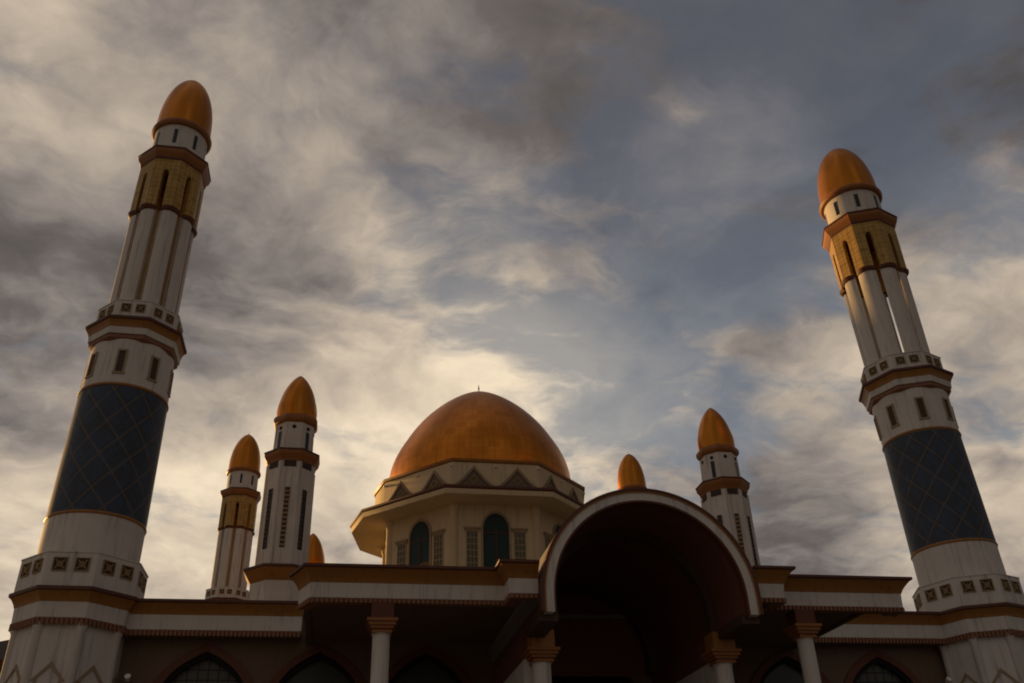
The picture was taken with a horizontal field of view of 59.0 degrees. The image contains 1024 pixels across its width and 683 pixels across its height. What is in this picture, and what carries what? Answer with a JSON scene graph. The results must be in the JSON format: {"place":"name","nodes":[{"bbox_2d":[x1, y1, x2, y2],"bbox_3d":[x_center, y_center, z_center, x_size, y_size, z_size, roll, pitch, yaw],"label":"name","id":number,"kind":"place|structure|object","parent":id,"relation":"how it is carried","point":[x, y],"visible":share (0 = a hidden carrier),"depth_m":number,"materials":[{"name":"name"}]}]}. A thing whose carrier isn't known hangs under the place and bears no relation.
{"place":"outdoors","nodes":[
{"label":"outdoors","id":0,"kind":"place"},
{"bbox_2d":[0,0,1023,640],"label":"sky","id":1,"kind":"structure","parent":0,"point":[602,219],"materials":[{"name":"grey"}]},
{"bbox_2d":[117,385,947,682],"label":"mosque","id":2,"kind":"structure","parent":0,"point":[538,570],"depth_m":38.21,"materials":[{"name":"white paint"}]},
{"bbox_2d":[124,674,132,682],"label":"spotlight","id":3,"kind":"object","parent":2,"relation":"attached to","point":[127,677],"visible":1,"depth_m":35.89,"materials":[{"name":"white glass"}]},
{"bbox_2d":[243,376,319,600],"bbox_3d":[-12.835,9.394,51.779,3.825,16.930,3.825,4,-31,-9],"label":"short minaret","id":4,"kind":"object","parent":2,"relation":"on","point":[292,460],"visible":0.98,"depth_m":50.89,"materials":[{"name":"white paint"}]},
{"bbox_2d":[262,488,272,548],"bbox_3d":[-13.548,9.820,50.279,0.290,3.500,0.100,-21,-36,29],"label":"louvre window","id":5,"kind":"structure","parent":4,"relation":"in","point":[264,546],"depth_m":50.22,"materials":[{"name":"black glass"}]},
{"bbox_2d":[277,431,281,447],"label":"lantern window","id":6,"kind":"structure","parent":4,"relation":"in","point":[280,433],"depth_m":52.91,"materials":[{"name":"black glass"}]},
{"bbox_2d":[279,487,289,546],"bbox_3d":[-12.575,9.684,50.109,0.290,3.500,0.100,4,-31,-9],"label":"louvre window","id":7,"kind":"structure","parent":4,"relation":"in","point":[287,489],"depth_m":50.05,"materials":[{"name":"black glass"}]},
{"bbox_2d":[297,489,306,549],"bbox_3d":[-11.735,9.938,50.582,0.100,3.500,0.290,-21,-36,29],"label":"louvre window","id":8,"kind":"structure","parent":4,"relation":"in","point":[304,495],"depth_m":50.54,"materials":[{"name":"black glass"}]},
{"bbox_2d":[305,432,308,449],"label":"lantern window","id":9,"kind":"structure","parent":4,"relation":"in","point":[307,434],"depth_m":53.16,"materials":[{"name":"black glass"}]},
{"bbox_2d":[308,533,324,562],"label":"dome","id":10,"kind":"structure","parent":2,"relation":"on","point":[316,554],"depth_m":78.58,"materials":[{"name":"orange paint"}]},
{"bbox_2d":[395,539,407,564],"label":"lattice window","id":11,"kind":"structure","parent":2,"relation":"in","point":[401,545],"depth_m":62.30,"materials":[{"name":"beige stone"}]},
{"bbox_2d":[431,529,444,565],"bbox_3d":[-4.881,15.577,59.443,1.120,6.540,0.230,-21,-36,29],"label":"lattice window","id":12,"kind":"structure","parent":2,"relation":"in","point":[438,534],"depth_m":60.54,"materials":[{"name":"beige stone"}]},
{"bbox_2d":[464,526,480,566],"bbox_3d":[-2.579,15.256,59.041,1.120,6.540,0.230,4,-31,-9],"label":"lattice window","id":13,"kind":"structure","parent":2,"relation":"in","point":[471,532],"depth_m":60.09,"materials":[{"name":"beige stone"}]},
{"bbox_2d":[511,528,527,558],"bbox_3d":[0.611,15.464,59.573,1.120,6.540,0.230,4,-31,-9],"label":"lattice window","id":14,"kind":"structure","parent":2,"relation":"in","point":[519,533],"depth_m":60.79,"materials":[{"name":"beige stone"}]},
{"bbox_2d":[543,532,553,549],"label":"lattice window","id":15,"kind":"structure","parent":2,"relation":"in","point":[548,537],"depth_m":62.06,"materials":[{"name":"beige stone"}]},
{"bbox_2d":[617,453,646,489],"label":"dome","id":16,"kind":"structure","parent":2,"relation":"on","point":[630,473],"depth_m":98.92,"materials":[{"name":"paint"}]},
{"bbox_2d":[695,408,760,565],"bbox_3d":[13.417,11.663,55.822,3.825,16.930,3.825,4,-31,-9],"label":"short minaret","id":17,"kind":"object","parent":2,"relation":"on","point":[722,488],"visible":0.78,"depth_m":56.31,"materials":[{"name":"white paint"}]},
{"bbox_2d":[710,461,715,477],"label":"lantern window","id":18,"kind":"structure","parent":17,"relation":"in","point":[712,463],"depth_m":56.94,"materials":[{"name":"black glass"}]},
{"bbox_2d":[717,515,722,523],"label":"louvre window","id":19,"kind":"structure","parent":17,"relation":"in","point":[719,517],"depth_m":55.08,"materials":[{"name":"black glass"}]},
{"bbox_2d":[734,513,744,552],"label":"louvre window","id":20,"kind":"structure","parent":17,"relation":"in","point":[737,521],"depth_m":54.47,"materials":[{"name":"black glass"}]},
{"bbox_2d":[747,516,757,564],"bbox_3d":[14.517,12.207,54.625,0.100,3.500,0.290,-21,-36,29],"label":"louvre window","id":21,"kind":"structure","parent":17,"relation":"in","point":[749,523],"depth_m":54.68,"materials":[{"name":"black glass"}]},
{"bbox_2d":[939,677,951,682],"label":"spotlight","id":22,"kind":"object","parent":2,"relation":"attached to","point":[948,679],"visible":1,"depth_m":41.80,"materials":[{"name":"white glass"}]},
{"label":"forecourt","id":23,"kind":"structure","parent":0,"visible":0},
{"bbox_2d":[0,640,8,674],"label":"neighbouring house","id":24,"kind":"structure","parent":23,"relation":"on","point":[3,646],"depth_m":45.38,"materials":[{"name":"tile"}]},
{"bbox_2d":[0,80,211,682],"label":"tall minaret","id":25,"kind":"object","parent":23,"relation":"on","point":[81,583],"visible":0.98,"depth_m":39.77,"materials":[{"name":"white paint"}]},
{"bbox_2d":[85,351,98,378],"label":"shaft window","id":26,"kind":"structure","parent":25,"relation":"in","point":[94,356],"depth_m":41.62,"materials":[{"name":"brown wood"}]},
{"bbox_2d":[112,348,128,373],"bbox_3d":[-17.888,0.915,41.410,0.534,1.300,0.166,4,-31,-9],"label":"shaft window","id":27,"kind":"structure","parent":25,"relation":"in","point":[119,366],"depth_m":41.36,"materials":[{"name":"brown wood"}]},
{"bbox_2d":[146,355,160,382],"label":"shaft window","id":28,"kind":"structure","parent":25,"relation":"in","point":[155,361],"depth_m":42.06,"materials":[{"name":"brown wood"}]},
{"bbox_2d":[167,369,173,397],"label":"shaft window","id":29,"kind":"structure","parent":25,"relation":"in","point":[172,373],"depth_m":43.26,"materials":[{"name":"brown wood"}]},
{"bbox_2d":[172,129,178,142],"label":"slit window","id":30,"kind":"structure","parent":25,"relation":"in","point":[176,130],"depth_m":49.23,"materials":[{"name":"black glass"}]},
{"bbox_2d":[192,135,197,149],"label":"slit window","id":31,"kind":"structure","parent":25,"relation":"in","point":[196,138],"depth_m":49.75,"materials":[{"name":"black glass"}]},
{"bbox_2d":[205,434,260,599],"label":"tall minaret","id":32,"kind":"object","parent":23,"relation":"on","point":[241,496],"visible":0.69,"depth_m":88.57,"materials":[{"name":"white paint"}]},
{"bbox_2d":[817,148,1023,682],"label":"tall minaret","id":33,"kind":"object","parent":23,"relation":"on","point":[970,590],"visible":0.99,"depth_m":47.57,"materials":[{"name":"white paint"}]},
{"bbox_2d":[833,202,839,214],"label":"slit window","id":34,"kind":"structure","parent":33,"relation":"in","point":[835,203],"depth_m":56.33,"materials":[{"name":"black glass"}]},
{"bbox_2d":[853,194,860,206],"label":"slit window","id":35,"kind":"structure","parent":33,"relation":"in","point":[856,198],"depth_m":55.71,"materials":[{"name":"black glass"}]},
{"bbox_2d":[873,416,881,440],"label":"shaft window","id":36,"kind":"structure","parent":33,"relation":"in","point":[875,420],"depth_m":50.02,"materials":[{"name":"brown wood"}]},
{"bbox_2d":[885,403,899,428],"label":"shaft window","id":37,"kind":"structure","parent":33,"relation":"in","point":[890,409],"depth_m":48.76,"materials":[{"name":"brown wood"}]},
{"bbox_2d":[914,396,929,419],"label":"shaft window","id":38,"kind":"structure","parent":33,"relation":"in","point":[919,401],"depth_m":48.04,"materials":[{"name":"brown wood"}]},
{"bbox_2d":[941,397,953,421],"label":"shaft window","id":39,"kind":"structure","parent":33,"relation":"in","point":[945,401],"depth_m":48.29,"materials":[{"name":"brown wood"}]}
]}

